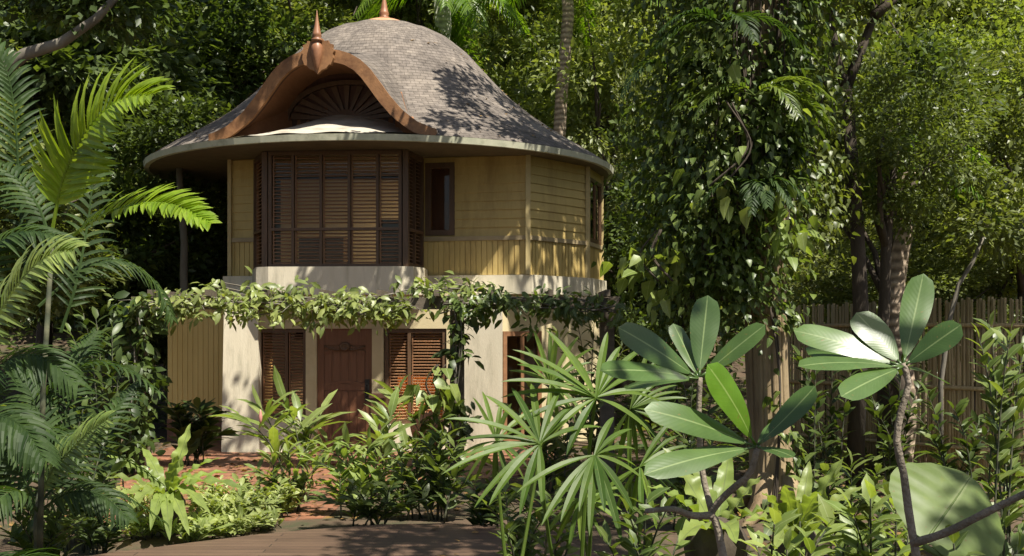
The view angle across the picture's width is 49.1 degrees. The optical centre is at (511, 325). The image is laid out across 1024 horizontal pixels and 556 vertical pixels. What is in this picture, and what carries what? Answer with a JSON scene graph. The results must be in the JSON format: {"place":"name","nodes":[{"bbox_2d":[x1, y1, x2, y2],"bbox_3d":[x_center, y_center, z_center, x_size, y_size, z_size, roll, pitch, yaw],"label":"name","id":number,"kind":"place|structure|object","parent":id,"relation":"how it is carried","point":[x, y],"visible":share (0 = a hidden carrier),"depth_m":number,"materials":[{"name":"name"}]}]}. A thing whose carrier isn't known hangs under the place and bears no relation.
{"place":"outdoors","nodes":[
{"label":"outdoors","id":0,"kind":"place"},
{"bbox_2d":[58,305,135,499],"bbox_3d":[-5.369,0.997,14.542,0.783,2.609,1.126,0,0,-37],"label":"climbing vine","id":1,"kind":"object","parent":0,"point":[101,389],"visible":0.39,"depth_m":14.43,"materials":[{"name":"green plant"}]},
{"bbox_2d":[45,441,553,534],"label":"path","id":2,"kind":"structure","parent":0,"point":[307,510],"depth_m":17.86,"materials":[{"name":"ceramic"}]},
{"bbox_2d":[161,397,239,465],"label":"shrub","id":3,"kind":"object","parent":2,"relation":"on","point":[180,416],"visible":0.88,"depth_m":18.27,"materials":[{"name":"green plant"}]},
{"bbox_2d":[210,366,363,502],"bbox_3d":[-2.909,1.400,14.586,2.145,1.805,1.106,0,0,-33],"label":"ginger plant","id":4,"kind":"object","parent":2,"relation":"on","point":[295,409],"visible":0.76,"depth_m":14.57,"materials":[{"name":"green plant"}]},
{"bbox_2d":[242,434,333,512],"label":"flowering shrub","id":5,"kind":"object","parent":2,"relation":"on","point":[301,479],"visible":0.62,"depth_m":13.81,"materials":[{"name":"green plant"}]},
{"bbox_2d":[399,397,481,476],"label":"flowering shrub","id":6,"kind":"object","parent":2,"relation":"on","point":[423,428],"visible":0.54,"depth_m":16.93,"materials":[{"name":"green plant"}]},
{"bbox_2d":[0,11,1023,555],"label":"ground","id":7,"kind":"structure","parent":0,"point":[454,517],"depth_m":14.12,"materials":[{"name":"soil"}]},
{"bbox_2d":[0,223,93,478],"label":"feather palm","id":8,"kind":"object","parent":7,"relation":"on","point":[22,443],"visible":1,"depth_m":6.29,"materials":[{"name":"green plant"}]},
{"bbox_2d":[0,39,133,339],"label":"broadleaf tree","id":9,"kind":"object","parent":7,"relation":"on","point":[59,302],"visible":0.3,"depth_m":20.12,"materials":[{"name":"green plant"}]},
{"bbox_2d":[34,395,127,552],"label":"shrub","id":10,"kind":"object","parent":7,"relation":"on","point":[115,466],"visible":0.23,"depth_m":11.58,"materials":[{"name":"green plant"}]},
{"bbox_2d":[0,360,169,530],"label":"feather palm","id":11,"kind":"object","parent":7,"relation":"on","point":[98,363],"visible":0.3,"depth_m":9.50,"materials":[{"name":"green plant"}]},
{"bbox_2d":[0,0,190,75],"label":"leaning tree","id":12,"kind":"object","parent":7,"relation":"on","point":[83,18],"visible":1,"depth_m":17.33,"materials":[{"name":"grey plant"}]},
{"bbox_2d":[69,497,134,554],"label":"shrub","id":13,"kind":"object","parent":7,"relation":"on","point":[92,534],"visible":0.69,"depth_m":11.00,"materials":[{"name":"green plant"}]},
{"bbox_2d":[0,38,221,555],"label":"feather palm","id":14,"kind":"object","parent":7,"relation":"on","point":[64,176],"visible":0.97,"depth_m":7.89,"materials":[{"name":"green plant"}]},
{"bbox_2d":[1,54,226,413],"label":"broadleaf tree","id":15,"kind":"object","parent":7,"relation":"on","point":[145,258],"visible":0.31,"depth_m":23.42,"materials":[{"name":"green plant"}]},
{"bbox_2d":[0,0,240,412],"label":"broadleaf tree","id":16,"kind":"object","parent":7,"relation":"on","point":[62,72],"visible":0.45,"depth_m":24.88,"materials":[{"name":"green plant"}]},
{"bbox_2d":[108,510,181,541],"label":"ground cover","id":17,"kind":"object","parent":7,"relation":"on","point":[136,529],"visible":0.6,"depth_m":12.08,"materials":[{"name":"green plant"}]},
{"bbox_2d":[108,88,228,292],"bbox_3d":[-7.020,-1.273,22.938,3.236,7.247,3.067,0,0,0],"label":"slim tree","id":18,"kind":"object","parent":7,"relation":"on","point":[183,114],"visible":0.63,"depth_m":22.53,"materials":[{"name":"green plant"}]},
{"bbox_2d":[97,423,249,540],"bbox_3d":[-3.703,1.639,12.050,1.810,1.089,1.700,0,0,0],"label":"birds nest fern","id":19,"kind":"object","parent":7,"relation":"on","point":[168,505],"visible":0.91,"depth_m":12.08,"materials":[{"name":"green plant"}]},
{"bbox_2d":[129,189,226,364],"bbox_3d":[-7.343,-0.696,26.900,3.622,6.128,3.901,0,0,-21],"label":"broadleaf tree","id":20,"kind":"object","parent":7,"relation":"on","point":[218,258],"visible":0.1,"depth_m":26.47,"materials":[{"name":"green plant"}]},
{"bbox_2d":[55,0,331,292],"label":"broadleaf tree","id":21,"kind":"object","parent":7,"relation":"on","point":[233,36],"visible":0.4,"depth_m":29.37,"materials":[{"name":"green plant"}]},
{"bbox_2d":[155,516,233,543],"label":"ground cover","id":22,"kind":"object","parent":7,"relation":"on","point":[199,530],"visible":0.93,"depth_m":11.78,"materials":[{"name":"green plant"}]},
{"bbox_2d":[189,492,263,528],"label":"ground cover","id":23,"kind":"object","parent":7,"relation":"on","point":[224,506],"visible":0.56,"depth_m":12.69,"materials":[{"name":"green plant"}]},
{"bbox_2d":[181,505,272,538],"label":"ground cover","id":24,"kind":"object","parent":7,"relation":"on","point":[240,522],"visible":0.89,"depth_m":12.07,"materials":[{"name":"green plant"}]},
{"bbox_2d":[220,503,286,531],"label":"ground cover","id":25,"kind":"object","parent":7,"relation":"on","point":[267,523],"visible":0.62,"depth_m":12.48,"materials":[{"name":"green plant"}]},
{"bbox_2d":[162,0,357,110],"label":"broadleaf tree","id":26,"kind":"object","parent":7,"relation":"on","point":[317,6],"visible":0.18,"depth_m":31.60,"materials":[{"name":"green plant"}]},
{"bbox_2d":[249,477,310,517],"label":"ground cover","id":27,"kind":"object","parent":7,"relation":"on","point":[274,491],"visible":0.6,"depth_m":13.37,"materials":[{"name":"green plant"}]},
{"bbox_2d":[86,523,598,555],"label":"deck","id":28,"kind":"structure","parent":7,"relation":"on","point":[401,540],"depth_m":11.17,"materials":[{"name":"brown wood"}]},
{"bbox_2d":[0,481,94,555],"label":"shrub","id":29,"kind":"object","parent":28,"relation":"on","point":[57,528],"visible":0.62,"depth_m":9.97,"materials":[{"name":"green plant"}]},
{"bbox_2d":[0,328,145,550],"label":"feather palm","id":30,"kind":"object","parent":28,"relation":"on","point":[102,504],"visible":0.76,"depth_m":8.77,"materials":[{"name":"green plant"}]},
{"bbox_2d":[454,329,602,555],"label":"fan palm","id":31,"kind":"object","parent":28,"relation":"on","point":[552,353],"visible":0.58,"depth_m":8.49,"materials":[{"name":"green plant"}]},
{"bbox_2d":[471,477,606,555],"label":"shrub","id":32,"kind":"object","parent":28,"relation":"on","point":[512,528],"visible":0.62,"depth_m":9.48,"materials":[{"name":"green plant"}]},
{"bbox_2d":[443,330,659,555],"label":"fan palm","id":33,"kind":"object","parent":28,"relation":"on","point":[589,473],"visible":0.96,"depth_m":6.30,"materials":[{"name":"green plant"}]},
{"bbox_2d":[535,358,687,555],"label":"fan palm","id":34,"kind":"object","parent":28,"relation":"on","point":[638,402],"visible":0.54,"depth_m":7.27,"materials":[{"name":"green plant"}]},
{"bbox_2d":[594,475,693,555],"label":"shrub","id":35,"kind":"object","parent":28,"relation":"on","point":[645,548],"visible":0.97,"depth_m":5.89,"materials":[{"name":"green plant"}]},
{"bbox_2d":[296,423,418,517],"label":"flowering shrub","id":36,"kind":"object","parent":7,"relation":"on","point":[360,471],"visible":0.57,"depth_m":13.50,"materials":[{"name":"green plant"}]},
{"bbox_2d":[307,476,439,526],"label":"flowering shrub","id":37,"kind":"object","parent":7,"relation":"on","point":[363,508],"visible":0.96,"depth_m":12.61,"materials":[{"name":"green plant"}]},
{"bbox_2d":[129,290,619,471],"bbox_3d":[-2.275,0.869,18.100,8.131,2.863,1.600,0,0,0],"label":"pergola","id":38,"kind":"object","parent":7,"relation":"on","point":[606,412],"visible":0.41,"depth_m":17.58,"materials":[{"name":"green plant"}]},
{"bbox_2d":[96,290,179,474],"bbox_3d":[-5.791,1.080,17.217,1.368,3.263,1.434,0,0,0],"label":"climbing vine","id":39,"kind":"object","parent":38,"relation":"attached to","point":[143,365],"visible":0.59,"depth_m":17.16,"materials":[{"name":"green plant"}]},
{"bbox_2d":[107,266,430,338],"bbox_3d":[-3.766,-0.346,17.312,4.997,1.158,1.481,0,0,0],"label":"climbing vine","id":40,"kind":"object","parent":38,"relation":"attached to","point":[354,310],"visible":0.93,"depth_m":17.26,"materials":[{"name":"green plant"}]},
{"bbox_2d":[206,270,502,330],"bbox_3d":[-2.474,-0.383,17.878,4.804,0.979,1.725,0,0,0],"label":"climbing vine","id":41,"kind":"object","parent":38,"relation":"attached to","point":[463,288],"visible":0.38,"depth_m":17.75,"materials":[{"name":"green plant"}]},
{"bbox_2d":[431,300,484,466],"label":"climbing vine","id":42,"kind":"object","parent":38,"relation":"attached to","point":[458,339],"visible":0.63,"depth_m":17.35,"materials":[{"name":"green plant"}]},
{"bbox_2d":[397,364,460,422],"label":"philodendron","id":43,"kind":"object","parent":42,"relation":"attached to","point":[450,393],"visible":0.96,"depth_m":16.93,"materials":[{"name":"green plant"}]},
{"bbox_2d":[435,283,639,344],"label":"climbing vine","id":44,"kind":"object","parent":38,"relation":"attached to","point":[564,309],"visible":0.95,"depth_m":17.30,"materials":[{"name":"green plant"}]},
{"bbox_2d":[143,0,613,451],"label":"villa","id":45,"kind":"object","parent":7,"relation":"on","point":[369,156],"visible":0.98,"depth_m":20.96,"materials":[{"name":"yellow wood"}]},
{"bbox_2d":[261,329,305,416],"bbox_3d":[-4.216,0.865,20.630,0.894,1.630,0.120,0,0,0],"label":"window","id":46,"kind":"structure","parent":45,"relation":"in","point":[287,332],"depth_m":20.62,"materials":[{"name":"brown wood"}]},
{"bbox_2d":[253,149,423,268],"bbox_3d":[-3.311,-2.150,20.833,3.273,2.160,1.266,0,0,0],"label":"bay window","id":47,"kind":"structure","parent":45,"relation":"in","point":[410,228],"depth_m":20.39,"materials":[{"name":"brown wood"}]},
{"bbox_2d":[317,329,371,450],"bbox_3d":[-3.072,1.176,20.568,1.006,2.249,0.184,0,0,0],"label":"door","id":48,"kind":"structure","parent":45,"relation":"in","point":[344,362],"depth_m":20.59,"materials":[{"name":"brown wood"}]},
{"bbox_2d":[384,329,445,423],"bbox_3d":[-1.772,0.925,20.630,1.142,1.750,0.120,0,0,0],"label":"window","id":49,"kind":"structure","parent":45,"relation":"in","point":[410,332],"depth_m":20.62,"materials":[{"name":"brown wood"}]},
{"bbox_2d":[425,162,454,235],"bbox_3d":[-1.357,-2.410,21.304,0.580,1.380,0.120,0,0,13],"label":"window","id":50,"kind":"structure","parent":45,"relation":"in","point":[445,165],"depth_m":21.26,"materials":[{"name":"brown wood"}]},
{"bbox_2d":[503,331,541,440],"bbox_3d":[0.169,1.150,21.323,0.949,2.100,0.120,0,0,-39],"label":"window","id":51,"kind":"structure","parent":45,"relation":"in","point":[520,341],"depth_m":21.28,"materials":[{"name":"brown wood"}]},
{"bbox_2d":[590,177,601,244],"bbox_3d":[1.671,-2.355,23.089,0.120,1.290,1.253,0,0,16],"label":"window","id":52,"kind":"structure","parent":45,"relation":"in","point":[595,190],"depth_m":23.07,"materials":[{"name":"brown wood"}]},
{"bbox_2d":[349,373,425,498],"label":"ginger plant","id":53,"kind":"object","parent":7,"relation":"on","point":[384,435],"visible":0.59,"depth_m":14.91,"materials":[{"name":"green plant"}]},
{"bbox_2d":[368,439,441,520],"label":"flowering shrub","id":54,"kind":"object","parent":7,"relation":"on","point":[400,452],"visible":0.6,"depth_m":13.22,"materials":[{"name":"green plant"}]},
{"bbox_2d":[347,0,482,46],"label":"broadleaf tree","id":55,"kind":"object","parent":7,"relation":"on","point":[419,15],"visible":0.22,"depth_m":35.65,"materials":[{"name":"green plant"}]},
{"bbox_2d":[398,425,483,522],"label":"flowering shrub","id":56,"kind":"object","parent":7,"relation":"on","point":[436,478],"visible":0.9,"depth_m":13.12,"materials":[{"name":"green plant"}]},
{"bbox_2d":[351,0,535,69],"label":"coconut palm","id":57,"kind":"object","parent":7,"relation":"on","point":[445,15],"visible":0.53,"depth_m":32.80,"materials":[{"name":"green plant"}]},
{"bbox_2d":[439,473,535,526],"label":"flowering shrub","id":58,"kind":"object","parent":7,"relation":"on","point":[476,518],"visible":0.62,"depth_m":12.30,"materials":[{"name":"green plant"}]},
{"bbox_2d":[0,0,1023,339],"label":"forest","id":59,"kind":"object","parent":7,"relation":"on","point":[528,10],"visible":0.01,"depth_m":37.84,"materials":[{"name":"green plant"}]},
{"bbox_2d":[0,315,1023,555],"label":"undergrowth","id":60,"kind":"object","parent":7,"relation":"on","point":[768,531],"visible":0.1,"depth_m":16.25,"materials":[{"name":"green plant"}]},
{"bbox_2d":[0,39,1023,555],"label":"fallen leaves","id":61,"kind":"object","parent":7,"relation":"on","point":[466,457],"visible":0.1,"depth_m":16.89,"materials":[{"name":"brown plant"}]},
{"bbox_2d":[428,14,627,164],"bbox_3d":[0.219,-3.609,32.850,7.488,10.280,7.544,0,0,0],"label":"broadleaf tree","id":62,"kind":"object","parent":7,"relation":"on","point":[500,80],"visible":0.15,"depth_m":31.52,"materials":[{"name":"green plant"}]},
{"bbox_2d":[497,379,604,491],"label":"shrub","id":63,"kind":"object","parent":7,"relation":"on","point":[558,453],"visible":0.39,"depth_m":15.37,"materials":[{"name":"green plant"}]},
{"bbox_2d":[458,0,659,137],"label":"coconut palm","id":64,"kind":"object","parent":7,"relation":"on","point":[560,109],"visible":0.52,"depth_m":29.40,"materials":[{"name":"green plant"}]},
{"bbox_2d":[546,299,627,454],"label":"climbing vine","id":65,"kind":"object","parent":7,"relation":"on","point":[581,348],"visible":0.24,"depth_m":17.93,"materials":[{"name":"green plant"}]},
{"bbox_2d":[509,0,704,395],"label":"broadleaf tree","id":66,"kind":"object","parent":7,"relation":"on","point":[578,134],"visible":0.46,"depth_m":30.21,"materials":[{"name":"green plant"}]},
{"bbox_2d":[595,99,730,426],"bbox_3d":[3.071,-1.381,25.218,4.074,7.499,4.255,0,0,0],"label":"broadleaf tree","id":67,"kind":"object","parent":7,"relation":"on","point":[612,229],"visible":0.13,"depth_m":24.80,"materials":[{"name":"green plant"}]},
{"bbox_2d":[604,50,735,403],"bbox_3d":[3.857,-2.192,26.933,3.316,9.106,3.398,0,0,0],"label":"broadleaf tree","id":68,"kind":"object","parent":7,"relation":"on","point":[613,206],"visible":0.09,"depth_m":26.92,"materials":[{"name":"green plant"}]},
{"bbox_2d":[640,324,733,529],"bbox_3d":[1.962,1.140,12.464,1.322,2.325,0.716,0,0,31],"label":"shrub","id":69,"kind":"object","parent":7,"relation":"on","point":[689,441],"visible":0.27,"depth_m":12.52,"materials":[{"name":"green plant"}]},
{"bbox_2d":[648,448,768,555],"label":"birds nest fern","id":70,"kind":"object","parent":7,"relation":"on","point":[700,535],"visible":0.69,"depth_m":6.51,"materials":[{"name":"green plant"}]},
{"bbox_2d":[600,295,817,555],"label":"frangipani","id":71,"kind":"object","parent":7,"relation":"on","point":[694,352],"visible":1,"depth_m":4.61,"materials":[{"name":"green plant"}]},
{"bbox_2d":[727,0,822,525],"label":"vine clad tree","id":72,"kind":"object","parent":7,"relation":"on","point":[761,376],"visible":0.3,"depth_m":13.37,"materials":[{"name":"green plant"}]},
{"bbox_2d":[581,0,744,389],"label":"climbing vine","id":73,"kind":"object","parent":72,"relation":"attached to","point":[656,123],"visible":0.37,"depth_m":14.38,"materials":[{"name":"green plant"}]},
{"bbox_2d":[619,53,742,99],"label":"hanging fern","id":74,"kind":"object","parent":72,"relation":"attached to","point":[664,63],"visible":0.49,"depth_m":13.39,"materials":[{"name":"green plant"}]},
{"bbox_2d":[601,0,881,379],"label":"climbing vine","id":75,"kind":"object","parent":72,"relation":"attached to","point":[734,257],"visible":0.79,"depth_m":13.09,"materials":[{"name":"green plant"}]},
{"bbox_2d":[600,223,689,325],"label":"philodendron","id":76,"kind":"object","parent":75,"relation":"attached to","point":[639,261],"visible":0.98,"depth_m":13.06,"materials":[{"name":"green plant"}]},
{"bbox_2d":[642,7,805,66],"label":"hanging fern","id":77,"kind":"object","parent":75,"relation":"attached to","point":[707,12],"visible":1,"depth_m":12.44,"materials":[{"name":"green plant"}]},
{"bbox_2d":[667,65,811,235],"bbox_3d":[2.506,-1.944,12.485,1.594,1.852,0.742,0,0,0],"label":"philodendron","id":78,"kind":"object","parent":75,"relation":"attached to","point":[734,75],"visible":0.98,"depth_m":12.38,"materials":[{"name":"green plant"}]},
{"bbox_2d":[670,76,836,134],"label":"hanging fern","id":79,"kind":"object","parent":75,"relation":"attached to","point":[783,90],"visible":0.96,"depth_m":12.51,"materials":[{"name":"green plant"}]},
{"bbox_2d":[699,175,810,216],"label":"hanging fern","id":80,"kind":"object","parent":75,"relation":"attached to","point":[758,192],"visible":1,"depth_m":12.29,"materials":[{"name":"green plant"}]},
{"bbox_2d":[756,167,825,279],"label":"philodendron","id":81,"kind":"object","parent":75,"relation":"attached to","point":[778,216],"visible":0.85,"depth_m":12.75,"materials":[{"name":"green plant"}]},
{"bbox_2d":[732,0,835,211],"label":"climbing vine","id":82,"kind":"object","parent":72,"relation":"attached to","point":[798,24],"visible":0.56,"depth_m":12.98,"materials":[{"name":"green plant"}]},
{"bbox_2d":[762,301,810,512],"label":"climbing vine","id":83,"kind":"object","parent":72,"relation":"attached to","point":[767,401],"visible":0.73,"depth_m":13.17,"materials":[{"name":"green plant"}]},
{"bbox_2d":[735,0,898,296],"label":"climbing vine","id":84,"kind":"object","parent":72,"relation":"attached to","point":[821,230],"visible":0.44,"depth_m":14.13,"materials":[{"name":"green plant"}]},
{"bbox_2d":[746,458,861,555],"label":"birds nest fern","id":85,"kind":"object","parent":7,"relation":"on","point":[806,498],"visible":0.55,"depth_m":7.83,"materials":[{"name":"green plant"}]},
{"bbox_2d":[738,500,869,555],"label":"shrub","id":86,"kind":"object","parent":7,"relation":"on","point":[792,540],"visible":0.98,"depth_m":5.99,"materials":[{"name":"green plant"}]},
{"bbox_2d":[694,0,950,431],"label":"broadleaf tree","id":87,"kind":"object","parent":7,"relation":"on","point":[886,61],"visible":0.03,"depth_m":23.66,"materials":[{"name":"green plant"}]},
{"bbox_2d":[789,322,858,493],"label":"shrub","id":88,"kind":"object","parent":7,"relation":"on","point":[814,418],"visible":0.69,"depth_m":15.18,"materials":[{"name":"green plant"}]},
{"bbox_2d":[679,0,995,486],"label":"forked tree","id":89,"kind":"object","parent":7,"relation":"on","point":[857,423],"visible":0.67,"depth_m":15.34,"materials":[{"name":"brown plant"}]},
{"bbox_2d":[790,446,894,554],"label":"shrub","id":90,"kind":"object","parent":7,"relation":"on","point":[861,502],"visible":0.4,"depth_m":10.86,"materials":[{"name":"green plant"}]},
{"bbox_2d":[805,473,922,555],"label":"shrub","id":91,"kind":"object","parent":7,"relation":"on","point":[854,539],"visible":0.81,"depth_m":6.29,"materials":[{"name":"green plant"}]},
{"bbox_2d":[743,185,996,327],"bbox_3d":[6.745,-0.242,22.025,4.733,5.226,4.899,0,0,0],"label":"broadleaf tree","id":92,"kind":"object","parent":7,"relation":"on","point":[806,282],"visible":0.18,"depth_m":21.00,"materials":[{"name":"green plant"}]},
{"bbox_2d":[860,353,931,481],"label":"shrub","id":93,"kind":"object","parent":7,"relation":"on","point":[877,411],"visible":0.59,"depth_m":14.73,"materials":[{"name":"green plant"}]},
{"bbox_2d":[788,20,1010,472],"bbox_3d":[6.113,-1.331,17.782,3.996,7.361,3.170,0,0,0],"label":"dark tree","id":94,"kind":"object","parent":7,"relation":"on","point":[934,49],"visible":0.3,"depth_m":17.83,"materials":[{"name":"green plant"}]},
{"bbox_2d":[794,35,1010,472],"bbox_3d":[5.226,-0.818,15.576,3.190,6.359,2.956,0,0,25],"label":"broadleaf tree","id":95,"kind":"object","parent":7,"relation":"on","point":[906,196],"visible":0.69,"depth_m":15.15,"materials":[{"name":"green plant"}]},
{"bbox_2d":[787,296,1023,482],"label":"bamboo fence","id":96,"kind":"object","parent":7,"relation":"on","point":[959,375],"visible":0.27,"depth_m":17.09,"materials":[{"name":"wood"}]},
{"bbox_2d":[787,230,1023,457],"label":"broadleaf tree","id":97,"kind":"object","parent":7,"relation":"on","point":[841,296],"visible":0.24,"depth_m":19.15,"materials":[{"name":"green plant"}]},
{"bbox_2d":[794,274,1023,555],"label":"frangipani","id":98,"kind":"object","parent":7,"relation":"on","point":[874,346],"visible":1,"depth_m":4.29,"materials":[{"name":"green plant"}]},
{"bbox_2d":[821,134,1001,477],"bbox_3d":[6.058,-0.200,17.010,2.546,5.188,2.591,0,0,0],"label":"coconut palm","id":99,"kind":"object","parent":7,"relation":"on","point":[900,253],"visible":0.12,"depth_m":16.88,"materials":[{"name":"green plant"}]},
{"bbox_2d":[889,462,1004,555],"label":"elephant ear","id":100,"kind":"object","parent":7,"relation":"on","point":[942,497],"visible":0.87,"depth_m":5.15},
{"bbox_2d":[871,207,1023,436],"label":"broadleaf tree","id":101,"kind":"object","parent":7,"relation":"on","point":[1000,290],"visible":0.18,"depth_m":20.07,"materials":[{"name":"green plant"}]},
{"bbox_2d":[897,380,998,480],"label":"shrub","id":102,"kind":"object","parent":7,"relation":"on","point":[972,448],"visible":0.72,"depth_m":14.46,"materials":[{"name":"green plant"}]},
{"bbox_2d":[888,0,1023,438],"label":"broadleaf tree","id":103,"kind":"object","parent":7,"relation":"on","point":[988,39],"visible":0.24,"depth_m":22.28,"materials":[{"name":"green plant"}]},
{"bbox_2d":[905,163,1023,464],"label":"crooked tree","id":104,"kind":"object","parent":7,"relation":"on","point":[1009,237],"visible":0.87,"depth_m":16.28,"materials":[{"name":"green plant"}]},
{"bbox_2d":[922,40,1023,458],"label":"broadleaf tree","id":105,"kind":"object","parent":7,"relation":"on","point":[1001,144],"visible":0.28,"depth_m":18.64,"materials":[{"name":"green plant"}]},
{"bbox_2d":[932,506,1023,555],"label":"shrub","id":106,"kind":"object","parent":7,"relation":"on","point":[1016,544],"visible":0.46,"depth_m":5.27,"materials":[{"name":"green plant"}]},
{"bbox_2d":[966,309,1023,543],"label":"shrub","id":107,"kind":"object","parent":7,"relation":"on","point":[1002,447],"visible":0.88,"depth_m":10.50,"materials":[{"name":"green plant"}]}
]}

